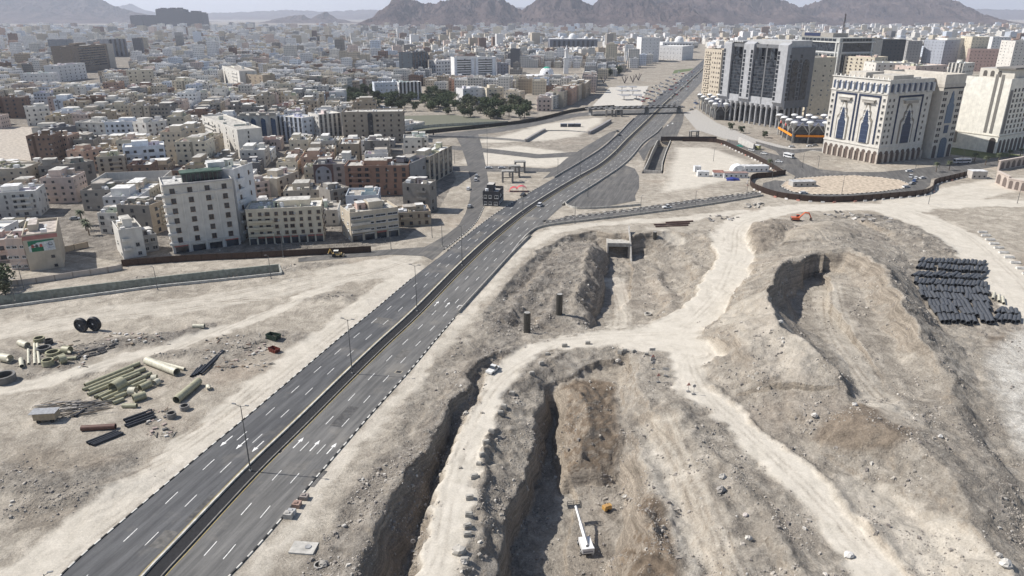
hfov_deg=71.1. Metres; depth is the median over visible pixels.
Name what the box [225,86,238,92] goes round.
apartment block
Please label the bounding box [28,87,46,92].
apartment block
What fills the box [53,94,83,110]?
apartment block
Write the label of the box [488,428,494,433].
concrete block
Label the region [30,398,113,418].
scrap poles
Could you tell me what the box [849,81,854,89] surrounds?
crown window
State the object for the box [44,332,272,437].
rubble
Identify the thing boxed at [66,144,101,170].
apartment block
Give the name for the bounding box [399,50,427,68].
apartment block
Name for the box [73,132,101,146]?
apartment block
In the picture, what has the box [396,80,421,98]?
apartment block
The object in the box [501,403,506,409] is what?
concrete block
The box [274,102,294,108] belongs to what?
apartment block
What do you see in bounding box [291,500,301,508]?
concrete block
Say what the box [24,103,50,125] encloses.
apartment block
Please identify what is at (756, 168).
site cabin
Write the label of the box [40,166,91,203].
apartment block
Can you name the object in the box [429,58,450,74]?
apartment block
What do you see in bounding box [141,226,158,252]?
apartment block
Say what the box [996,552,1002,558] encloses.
boulder
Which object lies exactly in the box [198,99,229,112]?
apartment block
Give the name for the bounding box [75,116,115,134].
apartment block
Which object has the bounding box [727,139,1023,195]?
ring road
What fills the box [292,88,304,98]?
apartment block
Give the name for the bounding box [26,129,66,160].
apartment block
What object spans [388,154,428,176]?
apartment block
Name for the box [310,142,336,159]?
apartment block
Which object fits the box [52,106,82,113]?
apartment block
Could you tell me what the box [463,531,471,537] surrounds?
concrete block
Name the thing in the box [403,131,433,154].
apartment block
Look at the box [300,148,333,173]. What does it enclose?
apartment block
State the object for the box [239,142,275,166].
apartment block
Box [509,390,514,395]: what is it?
concrete block
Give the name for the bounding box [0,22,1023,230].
houses
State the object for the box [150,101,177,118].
apartment block
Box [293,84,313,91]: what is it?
apartment block
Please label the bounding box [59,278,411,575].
kerb
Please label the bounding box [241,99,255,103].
apartment block
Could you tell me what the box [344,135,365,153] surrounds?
apartment block
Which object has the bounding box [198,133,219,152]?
apartment block
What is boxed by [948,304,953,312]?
black pipe
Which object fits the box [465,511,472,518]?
concrete block
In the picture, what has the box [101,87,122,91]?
apartment block
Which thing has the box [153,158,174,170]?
apartment block
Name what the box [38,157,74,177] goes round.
apartment block
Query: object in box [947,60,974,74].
apartment block
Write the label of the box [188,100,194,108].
apartment block
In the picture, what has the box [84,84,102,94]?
apartment block
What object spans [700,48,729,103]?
apartment block
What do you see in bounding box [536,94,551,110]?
apartment block
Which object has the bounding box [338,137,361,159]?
apartment block
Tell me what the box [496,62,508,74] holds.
apartment block
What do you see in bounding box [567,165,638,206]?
paved apron
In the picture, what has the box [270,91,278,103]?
apartment block
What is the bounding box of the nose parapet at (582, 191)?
[562,127,661,208]
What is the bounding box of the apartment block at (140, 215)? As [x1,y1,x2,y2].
[116,196,159,231]
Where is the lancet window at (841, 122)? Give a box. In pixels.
[835,107,845,138]
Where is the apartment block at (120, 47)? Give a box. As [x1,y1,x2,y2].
[99,38,128,56]
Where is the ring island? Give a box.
[781,175,907,193]
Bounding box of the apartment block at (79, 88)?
[64,83,89,94]
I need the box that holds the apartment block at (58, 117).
[44,112,73,124]
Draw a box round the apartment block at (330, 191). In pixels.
[318,182,349,204]
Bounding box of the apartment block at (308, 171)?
[304,163,313,178]
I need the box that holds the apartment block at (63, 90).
[53,86,74,94]
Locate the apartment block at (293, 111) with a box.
[284,107,307,114]
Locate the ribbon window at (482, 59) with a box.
[478,59,491,74]
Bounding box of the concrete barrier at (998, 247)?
[993,246,1003,248]
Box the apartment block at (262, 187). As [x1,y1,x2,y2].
[254,174,272,197]
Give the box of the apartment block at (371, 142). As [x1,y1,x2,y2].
[364,135,389,156]
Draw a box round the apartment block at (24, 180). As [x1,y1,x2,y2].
[6,176,40,184]
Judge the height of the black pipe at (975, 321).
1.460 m
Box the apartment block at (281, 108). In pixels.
[270,105,285,110]
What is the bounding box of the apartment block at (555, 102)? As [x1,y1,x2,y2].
[543,92,558,109]
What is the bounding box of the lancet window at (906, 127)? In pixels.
[899,110,911,142]
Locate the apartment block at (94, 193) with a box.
[80,178,128,210]
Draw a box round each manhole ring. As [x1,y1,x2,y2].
[0,370,16,385]
[33,335,44,342]
[36,344,51,353]
[41,357,54,366]
[43,338,53,344]
[45,349,60,356]
[166,410,176,419]
[179,403,189,411]
[314,560,322,568]
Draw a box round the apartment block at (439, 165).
[414,142,452,180]
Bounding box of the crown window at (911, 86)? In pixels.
[908,83,914,91]
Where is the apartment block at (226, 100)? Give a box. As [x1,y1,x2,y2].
[208,96,230,109]
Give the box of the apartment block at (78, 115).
[70,110,92,124]
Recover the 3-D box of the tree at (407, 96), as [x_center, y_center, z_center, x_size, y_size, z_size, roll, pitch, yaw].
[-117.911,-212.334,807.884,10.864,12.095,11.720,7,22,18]
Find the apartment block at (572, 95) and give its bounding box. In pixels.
[561,85,577,104]
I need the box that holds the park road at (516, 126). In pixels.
[396,109,682,142]
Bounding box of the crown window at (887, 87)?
[884,84,890,93]
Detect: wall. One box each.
[0,264,282,308]
[9,264,122,285]
[64,241,88,251]
[414,121,507,128]
[428,135,525,141]
[524,129,545,141]
[546,130,587,132]
[588,119,611,134]
[643,140,670,172]
[738,137,754,149]
[995,171,1011,188]
[997,156,1023,170]
[1006,178,1023,191]
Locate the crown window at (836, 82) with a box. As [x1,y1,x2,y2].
[833,79,838,87]
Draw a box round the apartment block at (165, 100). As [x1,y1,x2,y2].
[161,97,174,101]
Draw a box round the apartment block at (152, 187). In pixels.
[126,177,160,197]
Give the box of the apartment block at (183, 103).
[169,97,189,109]
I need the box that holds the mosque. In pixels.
[526,67,553,75]
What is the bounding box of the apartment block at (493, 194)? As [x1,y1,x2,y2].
[482,182,503,205]
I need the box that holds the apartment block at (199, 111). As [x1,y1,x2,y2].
[189,107,217,116]
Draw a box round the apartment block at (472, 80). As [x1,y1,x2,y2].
[467,75,482,86]
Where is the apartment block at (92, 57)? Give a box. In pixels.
[50,43,116,70]
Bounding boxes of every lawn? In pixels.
[404,115,506,131]
[673,68,692,72]
[950,147,1023,157]
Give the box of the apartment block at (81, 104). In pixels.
[63,98,91,108]
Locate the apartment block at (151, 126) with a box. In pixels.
[132,117,165,135]
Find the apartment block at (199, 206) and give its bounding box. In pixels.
[158,159,240,253]
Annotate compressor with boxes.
[602,503,611,511]
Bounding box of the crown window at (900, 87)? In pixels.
[897,84,902,92]
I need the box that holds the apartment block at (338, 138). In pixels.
[314,134,340,155]
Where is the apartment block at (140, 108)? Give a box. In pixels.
[131,100,153,118]
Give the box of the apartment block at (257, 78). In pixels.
[245,72,274,83]
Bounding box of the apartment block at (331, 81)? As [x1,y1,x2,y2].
[327,76,338,84]
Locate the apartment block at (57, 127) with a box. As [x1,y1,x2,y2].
[43,122,76,131]
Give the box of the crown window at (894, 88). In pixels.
[890,84,897,93]
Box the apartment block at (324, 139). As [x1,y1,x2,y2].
[315,133,337,155]
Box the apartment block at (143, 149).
[122,139,165,163]
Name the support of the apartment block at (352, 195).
on the ground at (832, 502)
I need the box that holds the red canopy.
[509,185,526,191]
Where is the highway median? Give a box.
[145,69,702,575]
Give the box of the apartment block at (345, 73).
[336,72,354,78]
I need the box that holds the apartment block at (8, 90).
[0,87,14,95]
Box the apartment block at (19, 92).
[14,90,26,95]
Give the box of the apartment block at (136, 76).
[126,68,154,84]
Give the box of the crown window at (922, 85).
[919,83,925,91]
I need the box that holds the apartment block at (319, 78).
[306,75,328,83]
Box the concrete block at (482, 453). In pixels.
[479,451,484,457]
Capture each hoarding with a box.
[121,246,370,265]
[405,105,614,133]
[661,136,716,140]
[683,137,781,170]
[750,170,966,201]
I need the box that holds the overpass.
[585,105,684,115]
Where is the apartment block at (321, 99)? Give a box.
[312,90,324,107]
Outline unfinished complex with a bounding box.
[129,8,209,26]
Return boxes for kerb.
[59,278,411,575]
[228,317,454,575]
[443,207,483,249]
[447,188,536,250]
[546,192,758,222]
[565,191,752,216]
[780,175,908,194]
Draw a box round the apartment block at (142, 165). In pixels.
[127,159,158,171]
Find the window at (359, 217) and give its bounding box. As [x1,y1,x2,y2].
[351,216,361,219]
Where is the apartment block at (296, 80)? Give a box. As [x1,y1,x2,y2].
[290,79,308,83]
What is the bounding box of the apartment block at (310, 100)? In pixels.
[296,95,319,111]
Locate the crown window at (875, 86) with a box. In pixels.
[872,83,878,92]
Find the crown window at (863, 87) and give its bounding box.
[861,82,866,90]
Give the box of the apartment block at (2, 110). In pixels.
[0,96,4,113]
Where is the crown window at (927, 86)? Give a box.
[924,82,930,90]
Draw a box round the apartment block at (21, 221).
[0,216,29,227]
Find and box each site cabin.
[693,165,701,171]
[696,170,708,176]
[712,170,723,177]
[723,171,747,177]
[741,164,768,171]
[755,144,760,149]
[788,179,816,186]
[967,169,988,178]
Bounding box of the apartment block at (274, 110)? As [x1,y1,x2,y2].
[267,108,283,114]
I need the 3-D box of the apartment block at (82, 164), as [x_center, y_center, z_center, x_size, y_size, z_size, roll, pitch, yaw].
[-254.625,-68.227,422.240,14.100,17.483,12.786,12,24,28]
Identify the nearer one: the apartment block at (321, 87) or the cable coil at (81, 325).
the cable coil at (81, 325)
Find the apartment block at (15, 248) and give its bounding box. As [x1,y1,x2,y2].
[4,228,29,269]
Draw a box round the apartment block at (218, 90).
[210,85,228,97]
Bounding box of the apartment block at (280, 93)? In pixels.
[266,88,282,103]
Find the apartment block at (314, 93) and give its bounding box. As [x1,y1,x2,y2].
[304,89,321,103]
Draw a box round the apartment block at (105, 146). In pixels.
[95,143,116,151]
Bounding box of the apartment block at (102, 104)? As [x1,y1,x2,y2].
[85,101,113,108]
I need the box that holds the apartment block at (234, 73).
[222,65,256,83]
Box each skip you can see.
[265,331,280,340]
[268,345,279,353]
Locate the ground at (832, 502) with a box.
[0,20,1023,575]
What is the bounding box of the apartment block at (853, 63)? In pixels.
[842,55,887,74]
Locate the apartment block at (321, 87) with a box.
[313,83,329,96]
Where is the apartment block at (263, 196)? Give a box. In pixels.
[258,195,279,199]
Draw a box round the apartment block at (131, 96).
[111,91,134,100]
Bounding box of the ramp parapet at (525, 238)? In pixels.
[458,194,763,312]
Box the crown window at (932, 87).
[930,82,935,90]
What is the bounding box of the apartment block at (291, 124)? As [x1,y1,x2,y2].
[277,112,314,141]
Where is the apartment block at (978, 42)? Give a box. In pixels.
[960,36,989,61]
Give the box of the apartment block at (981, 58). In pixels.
[965,48,998,71]
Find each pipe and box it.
[0,353,13,362]
[16,339,30,347]
[18,357,23,367]
[27,348,29,364]
[33,343,35,364]
[36,343,40,362]
[58,354,66,363]
[60,345,72,353]
[74,407,86,417]
[82,367,133,390]
[84,361,140,386]
[86,430,115,443]
[87,372,140,395]
[88,367,145,391]
[88,431,118,444]
[91,431,120,445]
[93,432,123,445]
[94,375,146,398]
[97,371,151,398]
[101,379,146,400]
[108,377,127,390]
[112,397,124,404]
[114,392,125,398]
[121,403,137,407]
[123,409,152,420]
[124,413,153,426]
[125,411,153,422]
[126,415,155,427]
[127,387,137,394]
[132,391,146,401]
[138,380,152,390]
[143,357,180,375]
[150,374,157,381]
[152,378,160,385]
[159,360,185,370]
[172,378,201,402]
[192,324,204,327]
[198,349,222,372]
[200,350,224,374]
[913,276,918,283]
[918,288,924,297]
[920,262,926,269]
[923,291,928,300]
[927,298,932,308]
[929,263,934,270]
[930,290,938,299]
[930,305,937,315]
[935,305,941,313]
[937,271,945,277]
[937,312,944,323]
[940,263,947,270]
[940,272,950,278]
[940,304,945,312]
[941,279,947,286]
[942,312,948,323]
[944,264,951,271]
[946,278,951,286]
[946,312,953,322]
[947,286,952,293]
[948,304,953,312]
[951,292,957,298]
[951,313,956,323]
[953,299,957,308]
[955,312,960,322]
[956,299,962,308]
[959,306,966,313]
[959,313,964,323]
[963,306,971,314]
[963,314,970,324]
[964,299,971,306]
[966,280,972,286]
[966,313,973,323]
[967,305,975,314]
[968,293,972,302]
[969,273,977,279]
[971,314,977,324]
[972,300,978,307]
[973,307,978,317]
[974,265,978,272]
[974,294,984,302]
[975,286,981,294]
[977,266,983,272]
[977,273,986,279]
[979,312,985,322]
[980,286,987,295]
[984,313,990,323]
[985,302,990,310]
[987,313,994,323]
[991,292,995,299]
[993,313,1000,320]
[994,307,1001,313]
[997,294,1000,302]
[997,314,1003,322]
[1001,296,1005,304]
[1001,306,1005,313]
[1003,313,1007,321]
[1004,306,1011,313]
[1007,314,1012,322]
[1009,306,1014,314]
[1011,315,1016,323]
[1014,307,1018,314]
[1016,314,1021,322]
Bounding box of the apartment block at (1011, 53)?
[995,40,1023,66]
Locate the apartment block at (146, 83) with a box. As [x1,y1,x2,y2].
[139,82,156,85]
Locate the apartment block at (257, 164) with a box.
[235,156,267,173]
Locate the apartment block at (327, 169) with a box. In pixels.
[313,157,346,185]
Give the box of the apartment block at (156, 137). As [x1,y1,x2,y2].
[135,133,160,140]
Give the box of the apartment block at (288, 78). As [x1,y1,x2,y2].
[280,76,299,82]
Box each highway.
[61,60,703,575]
[164,71,702,575]
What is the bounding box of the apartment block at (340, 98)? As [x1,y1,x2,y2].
[327,95,345,101]
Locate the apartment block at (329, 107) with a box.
[314,105,336,111]
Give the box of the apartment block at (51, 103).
[47,95,55,110]
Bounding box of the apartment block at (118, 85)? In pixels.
[102,79,124,89]
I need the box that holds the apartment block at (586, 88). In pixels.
[578,79,590,98]
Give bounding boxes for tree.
[0,263,15,279]
[0,275,12,294]
[74,209,86,218]
[80,218,90,230]
[81,221,93,235]
[352,94,361,99]
[360,84,368,93]
[370,90,380,98]
[373,97,381,106]
[380,91,395,98]
[384,98,394,106]
[385,93,393,101]
[394,101,404,107]
[399,99,408,106]
[403,94,411,103]
[407,91,421,97]
[410,101,419,110]
[420,94,430,106]
[426,85,437,91]
[427,101,437,108]
[432,97,444,108]
[441,102,449,107]
[443,95,453,102]
[443,106,451,113]
[445,93,457,96]
[445,99,459,109]
[456,103,465,112]
[459,97,467,103]
[459,108,468,114]
[464,100,475,107]
[466,105,474,116]
[472,96,480,103]
[474,104,482,112]
[477,97,488,103]
[480,102,493,115]
[483,107,494,118]
[486,97,499,106]
[491,93,500,98]
[492,108,502,116]
[500,104,518,114]
[507,98,517,105]
[508,94,516,98]
[514,103,529,117]
[515,109,525,118]
[516,96,523,105]
[616,66,622,73]
[728,122,734,129]
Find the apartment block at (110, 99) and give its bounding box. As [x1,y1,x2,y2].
[105,95,129,103]
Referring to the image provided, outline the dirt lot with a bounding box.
[0,127,32,160]
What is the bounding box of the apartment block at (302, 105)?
[288,103,312,114]
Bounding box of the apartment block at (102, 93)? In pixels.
[86,92,107,95]
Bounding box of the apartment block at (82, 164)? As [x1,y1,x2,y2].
[61,156,96,185]
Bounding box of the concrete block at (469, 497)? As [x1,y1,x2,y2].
[466,494,473,500]
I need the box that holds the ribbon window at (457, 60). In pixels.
[457,60,470,74]
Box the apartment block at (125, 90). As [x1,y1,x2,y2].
[108,89,136,94]
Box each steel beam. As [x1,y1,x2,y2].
[654,222,689,224]
[655,224,687,226]
[665,220,692,222]
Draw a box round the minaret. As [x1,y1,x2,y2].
[563,45,568,73]
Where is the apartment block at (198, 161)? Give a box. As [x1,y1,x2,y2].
[185,153,214,169]
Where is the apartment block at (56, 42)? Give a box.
[47,38,73,47]
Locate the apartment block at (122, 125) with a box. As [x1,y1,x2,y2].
[104,117,136,134]
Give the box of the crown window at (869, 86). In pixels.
[866,82,872,91]
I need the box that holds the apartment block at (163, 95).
[145,92,174,98]
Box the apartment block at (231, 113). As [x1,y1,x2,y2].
[217,110,241,118]
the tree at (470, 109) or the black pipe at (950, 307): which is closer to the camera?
the black pipe at (950, 307)
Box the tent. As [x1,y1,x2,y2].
[729,163,744,170]
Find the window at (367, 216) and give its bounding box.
[363,215,373,218]
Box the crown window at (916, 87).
[913,83,919,91]
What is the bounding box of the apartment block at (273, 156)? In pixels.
[257,144,276,161]
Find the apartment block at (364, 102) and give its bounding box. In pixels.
[353,96,376,108]
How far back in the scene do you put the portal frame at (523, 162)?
460.82 m
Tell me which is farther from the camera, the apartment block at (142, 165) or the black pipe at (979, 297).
the apartment block at (142, 165)
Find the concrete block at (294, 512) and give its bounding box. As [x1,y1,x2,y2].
[288,508,296,516]
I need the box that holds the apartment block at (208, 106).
[198,104,217,113]
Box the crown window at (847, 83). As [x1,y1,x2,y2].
[844,80,849,89]
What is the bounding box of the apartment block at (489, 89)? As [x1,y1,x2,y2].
[484,84,503,98]
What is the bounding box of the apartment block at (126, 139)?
[116,133,152,152]
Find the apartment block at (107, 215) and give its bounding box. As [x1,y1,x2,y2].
[97,205,118,233]
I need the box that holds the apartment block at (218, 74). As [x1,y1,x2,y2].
[203,68,224,82]
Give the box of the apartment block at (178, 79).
[172,77,187,89]
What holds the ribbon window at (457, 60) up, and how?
in the apartment block at (473, 65)
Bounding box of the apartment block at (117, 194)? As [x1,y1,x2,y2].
[102,184,149,205]
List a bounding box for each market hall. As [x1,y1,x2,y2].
[697,93,739,119]
[776,113,827,143]
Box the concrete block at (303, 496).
[299,493,308,500]
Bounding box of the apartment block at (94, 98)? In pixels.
[75,95,106,103]
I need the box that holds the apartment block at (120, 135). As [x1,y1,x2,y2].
[108,133,125,137]
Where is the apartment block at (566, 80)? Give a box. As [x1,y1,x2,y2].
[561,76,574,85]
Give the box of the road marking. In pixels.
[87,67,701,575]
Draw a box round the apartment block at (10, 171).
[0,160,40,184]
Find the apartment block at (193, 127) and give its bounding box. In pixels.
[184,121,209,135]
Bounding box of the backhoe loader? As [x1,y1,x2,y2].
[327,249,344,256]
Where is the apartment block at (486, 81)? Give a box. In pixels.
[483,77,497,86]
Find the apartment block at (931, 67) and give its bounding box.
[894,63,946,71]
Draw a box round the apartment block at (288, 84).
[278,81,295,90]
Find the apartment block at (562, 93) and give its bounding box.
[550,87,567,106]
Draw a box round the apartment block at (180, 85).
[175,77,197,89]
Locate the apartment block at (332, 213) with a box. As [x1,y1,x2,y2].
[323,199,340,225]
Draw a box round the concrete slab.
[288,541,318,554]
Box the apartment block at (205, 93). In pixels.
[200,89,210,98]
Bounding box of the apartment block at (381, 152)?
[365,147,391,157]
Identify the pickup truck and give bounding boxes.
[485,364,499,373]
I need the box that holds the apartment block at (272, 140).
[262,135,284,150]
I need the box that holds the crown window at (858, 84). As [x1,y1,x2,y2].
[855,81,860,90]
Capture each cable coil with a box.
[73,318,88,331]
[87,316,101,330]
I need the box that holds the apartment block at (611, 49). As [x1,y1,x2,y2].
[605,42,617,65]
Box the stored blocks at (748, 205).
[744,202,763,207]
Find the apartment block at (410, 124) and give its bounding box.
[405,119,424,130]
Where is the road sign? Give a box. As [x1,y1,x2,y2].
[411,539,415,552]
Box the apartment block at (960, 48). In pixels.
[935,38,964,61]
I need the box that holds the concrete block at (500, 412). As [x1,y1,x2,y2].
[497,410,503,415]
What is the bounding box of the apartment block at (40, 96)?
[33,89,53,109]
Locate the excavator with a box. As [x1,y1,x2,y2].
[790,212,811,221]
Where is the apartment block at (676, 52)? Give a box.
[659,45,693,60]
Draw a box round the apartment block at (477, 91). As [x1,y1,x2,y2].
[456,85,483,101]
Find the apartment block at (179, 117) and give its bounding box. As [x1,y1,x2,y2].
[166,110,194,126]
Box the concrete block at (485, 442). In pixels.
[482,439,489,445]
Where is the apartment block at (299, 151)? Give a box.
[284,148,307,156]
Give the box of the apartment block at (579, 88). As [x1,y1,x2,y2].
[566,80,583,100]
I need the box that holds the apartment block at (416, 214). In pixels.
[398,202,430,226]
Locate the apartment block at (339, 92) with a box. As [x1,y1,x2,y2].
[329,89,349,101]
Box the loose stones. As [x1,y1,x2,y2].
[0,220,1023,575]
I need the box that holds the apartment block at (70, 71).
[43,63,87,81]
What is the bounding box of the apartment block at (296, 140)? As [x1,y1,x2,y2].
[289,132,310,152]
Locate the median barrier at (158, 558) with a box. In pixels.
[140,68,702,575]
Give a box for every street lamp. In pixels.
[231,403,251,471]
[341,317,353,373]
[409,264,419,311]
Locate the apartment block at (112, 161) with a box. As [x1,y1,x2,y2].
[96,150,127,175]
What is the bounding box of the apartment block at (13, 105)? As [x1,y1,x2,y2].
[1,94,30,117]
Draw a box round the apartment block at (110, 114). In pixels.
[90,109,119,119]
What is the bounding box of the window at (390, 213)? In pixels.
[387,211,397,215]
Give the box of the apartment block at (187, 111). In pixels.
[170,109,189,114]
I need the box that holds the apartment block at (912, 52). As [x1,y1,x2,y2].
[903,40,922,63]
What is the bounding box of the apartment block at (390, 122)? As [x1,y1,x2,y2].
[341,106,405,141]
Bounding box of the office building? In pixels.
[799,32,875,74]
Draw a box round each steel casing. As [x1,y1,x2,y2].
[523,311,530,332]
[556,293,564,316]
[653,231,656,239]
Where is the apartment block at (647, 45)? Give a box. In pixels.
[636,37,659,61]
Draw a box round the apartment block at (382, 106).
[377,105,396,107]
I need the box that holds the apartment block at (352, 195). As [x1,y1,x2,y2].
[345,185,385,204]
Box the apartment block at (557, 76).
[549,74,564,83]
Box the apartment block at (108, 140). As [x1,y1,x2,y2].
[100,135,118,144]
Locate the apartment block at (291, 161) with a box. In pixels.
[276,154,301,172]
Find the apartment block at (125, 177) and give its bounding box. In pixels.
[91,170,172,183]
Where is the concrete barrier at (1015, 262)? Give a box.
[1009,261,1020,263]
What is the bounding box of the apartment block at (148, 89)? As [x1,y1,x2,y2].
[135,85,151,93]
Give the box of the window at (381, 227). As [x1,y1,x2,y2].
[376,226,386,229]
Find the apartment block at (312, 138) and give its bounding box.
[301,134,314,141]
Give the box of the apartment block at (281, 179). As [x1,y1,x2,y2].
[261,167,298,197]
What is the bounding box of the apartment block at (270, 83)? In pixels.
[264,80,279,88]
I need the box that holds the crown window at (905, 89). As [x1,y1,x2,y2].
[902,84,908,92]
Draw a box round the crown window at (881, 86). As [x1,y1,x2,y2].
[878,84,884,92]
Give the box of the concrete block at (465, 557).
[460,556,468,564]
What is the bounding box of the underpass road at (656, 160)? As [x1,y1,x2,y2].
[647,147,666,170]
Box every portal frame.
[501,169,513,182]
[508,164,520,177]
[514,160,525,172]
[605,109,613,116]
[615,109,622,116]
[689,130,699,136]
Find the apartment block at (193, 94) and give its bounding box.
[177,88,201,104]
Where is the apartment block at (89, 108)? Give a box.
[81,105,105,111]
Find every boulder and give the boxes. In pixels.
[319,560,328,566]
[452,544,465,555]
[460,559,467,564]
[716,485,726,492]
[719,473,726,478]
[745,535,752,540]
[844,551,854,558]
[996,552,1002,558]
[998,558,1012,568]
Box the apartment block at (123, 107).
[107,101,132,116]
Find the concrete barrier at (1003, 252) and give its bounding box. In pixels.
[998,251,1008,253]
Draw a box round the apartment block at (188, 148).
[175,134,215,165]
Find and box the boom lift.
[567,500,594,553]
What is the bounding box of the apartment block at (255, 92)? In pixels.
[251,89,267,94]
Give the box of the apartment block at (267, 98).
[255,91,277,108]
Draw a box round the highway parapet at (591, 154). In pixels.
[554,118,633,177]
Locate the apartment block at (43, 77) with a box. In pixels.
[23,71,58,82]
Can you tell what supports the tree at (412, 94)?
on the ground at (832, 502)
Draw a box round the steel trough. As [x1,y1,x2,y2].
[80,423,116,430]
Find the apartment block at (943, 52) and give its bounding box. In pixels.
[921,39,960,66]
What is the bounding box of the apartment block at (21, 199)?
[0,183,49,217]
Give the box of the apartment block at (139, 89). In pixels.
[128,86,147,94]
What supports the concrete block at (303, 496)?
on the ground at (832, 502)
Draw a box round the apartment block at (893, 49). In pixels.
[872,39,905,60]
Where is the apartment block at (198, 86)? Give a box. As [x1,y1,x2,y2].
[185,82,205,90]
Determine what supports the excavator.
on the ground at (832, 502)
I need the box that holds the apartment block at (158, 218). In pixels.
[130,196,167,233]
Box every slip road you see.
[540,193,760,225]
[544,191,755,221]
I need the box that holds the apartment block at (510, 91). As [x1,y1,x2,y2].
[504,88,524,104]
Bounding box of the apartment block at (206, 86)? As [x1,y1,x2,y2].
[189,81,209,90]
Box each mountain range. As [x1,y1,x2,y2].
[0,0,220,23]
[119,4,1023,19]
[260,12,359,22]
[356,0,716,27]
[653,0,851,25]
[802,0,1022,25]
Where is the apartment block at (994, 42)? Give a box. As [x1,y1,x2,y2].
[984,36,1011,48]
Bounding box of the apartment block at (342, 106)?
[336,102,352,122]
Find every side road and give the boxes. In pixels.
[298,133,488,261]
[391,145,575,157]
[453,166,555,171]
[543,130,616,178]
[638,112,683,160]
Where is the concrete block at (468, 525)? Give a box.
[463,522,471,529]
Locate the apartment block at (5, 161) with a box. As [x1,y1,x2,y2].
[0,159,35,163]
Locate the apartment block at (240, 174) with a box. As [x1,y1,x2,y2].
[205,158,256,241]
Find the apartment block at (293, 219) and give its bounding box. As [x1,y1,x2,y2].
[245,196,326,244]
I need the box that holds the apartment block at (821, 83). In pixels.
[802,54,836,114]
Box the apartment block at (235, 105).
[227,100,245,118]
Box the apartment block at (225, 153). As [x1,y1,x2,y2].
[211,149,238,161]
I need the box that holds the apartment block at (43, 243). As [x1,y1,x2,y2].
[21,217,65,270]
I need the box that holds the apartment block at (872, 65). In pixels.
[863,60,912,70]
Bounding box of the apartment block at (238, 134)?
[201,114,262,157]
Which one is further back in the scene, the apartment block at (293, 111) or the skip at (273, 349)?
the apartment block at (293, 111)
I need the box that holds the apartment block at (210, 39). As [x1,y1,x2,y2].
[206,37,220,49]
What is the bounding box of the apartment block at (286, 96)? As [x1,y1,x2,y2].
[281,91,301,101]
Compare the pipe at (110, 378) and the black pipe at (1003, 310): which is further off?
the black pipe at (1003, 310)
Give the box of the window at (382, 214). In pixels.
[375,213,385,216]
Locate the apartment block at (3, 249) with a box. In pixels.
[0,228,12,260]
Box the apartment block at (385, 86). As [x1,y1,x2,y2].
[372,79,397,99]
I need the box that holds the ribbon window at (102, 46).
[78,46,107,65]
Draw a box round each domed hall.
[548,33,597,46]
[660,36,692,44]
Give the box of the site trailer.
[28,407,59,423]
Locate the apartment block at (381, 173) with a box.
[344,157,410,194]
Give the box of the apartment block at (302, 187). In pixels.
[283,179,320,197]
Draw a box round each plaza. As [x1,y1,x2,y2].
[593,86,647,105]
[684,109,822,150]
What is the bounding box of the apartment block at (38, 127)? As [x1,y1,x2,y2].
[31,122,57,132]
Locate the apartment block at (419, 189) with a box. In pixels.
[402,176,436,211]
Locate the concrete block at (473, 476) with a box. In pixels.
[470,473,477,479]
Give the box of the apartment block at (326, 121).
[308,109,342,136]
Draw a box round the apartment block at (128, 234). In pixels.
[112,214,146,258]
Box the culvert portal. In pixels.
[606,225,631,260]
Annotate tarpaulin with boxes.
[726,177,739,180]
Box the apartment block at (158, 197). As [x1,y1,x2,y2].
[151,194,162,200]
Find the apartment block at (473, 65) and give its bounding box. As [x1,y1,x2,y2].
[451,55,495,75]
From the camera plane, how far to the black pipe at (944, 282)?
269.01 m
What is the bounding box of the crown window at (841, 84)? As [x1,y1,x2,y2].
[839,80,843,88]
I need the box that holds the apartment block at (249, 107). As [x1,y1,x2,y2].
[240,102,266,111]
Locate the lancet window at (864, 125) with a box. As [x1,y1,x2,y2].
[858,109,870,142]
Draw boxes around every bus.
[783,152,794,157]
[953,158,971,162]
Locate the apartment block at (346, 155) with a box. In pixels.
[335,150,356,161]
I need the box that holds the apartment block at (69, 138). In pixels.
[59,130,82,154]
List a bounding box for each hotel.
[719,39,815,127]
[822,69,966,163]
[952,65,1023,152]
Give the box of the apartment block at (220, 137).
[205,131,224,150]
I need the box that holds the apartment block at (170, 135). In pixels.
[160,124,187,162]
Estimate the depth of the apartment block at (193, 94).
728.73 m
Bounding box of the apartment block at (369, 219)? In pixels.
[340,197,399,241]
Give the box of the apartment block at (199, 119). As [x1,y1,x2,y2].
[191,115,202,123]
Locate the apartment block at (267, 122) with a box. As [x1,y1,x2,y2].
[237,109,279,135]
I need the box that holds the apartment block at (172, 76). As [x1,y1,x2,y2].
[160,73,184,80]
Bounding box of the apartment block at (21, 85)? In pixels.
[11,82,35,88]
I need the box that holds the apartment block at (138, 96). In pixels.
[127,91,144,100]
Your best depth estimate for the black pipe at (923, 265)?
286.78 m
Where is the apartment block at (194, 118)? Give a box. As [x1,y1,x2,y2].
[191,116,198,121]
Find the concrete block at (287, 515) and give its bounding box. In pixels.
[282,510,293,519]
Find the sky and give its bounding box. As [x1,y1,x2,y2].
[103,0,1023,12]

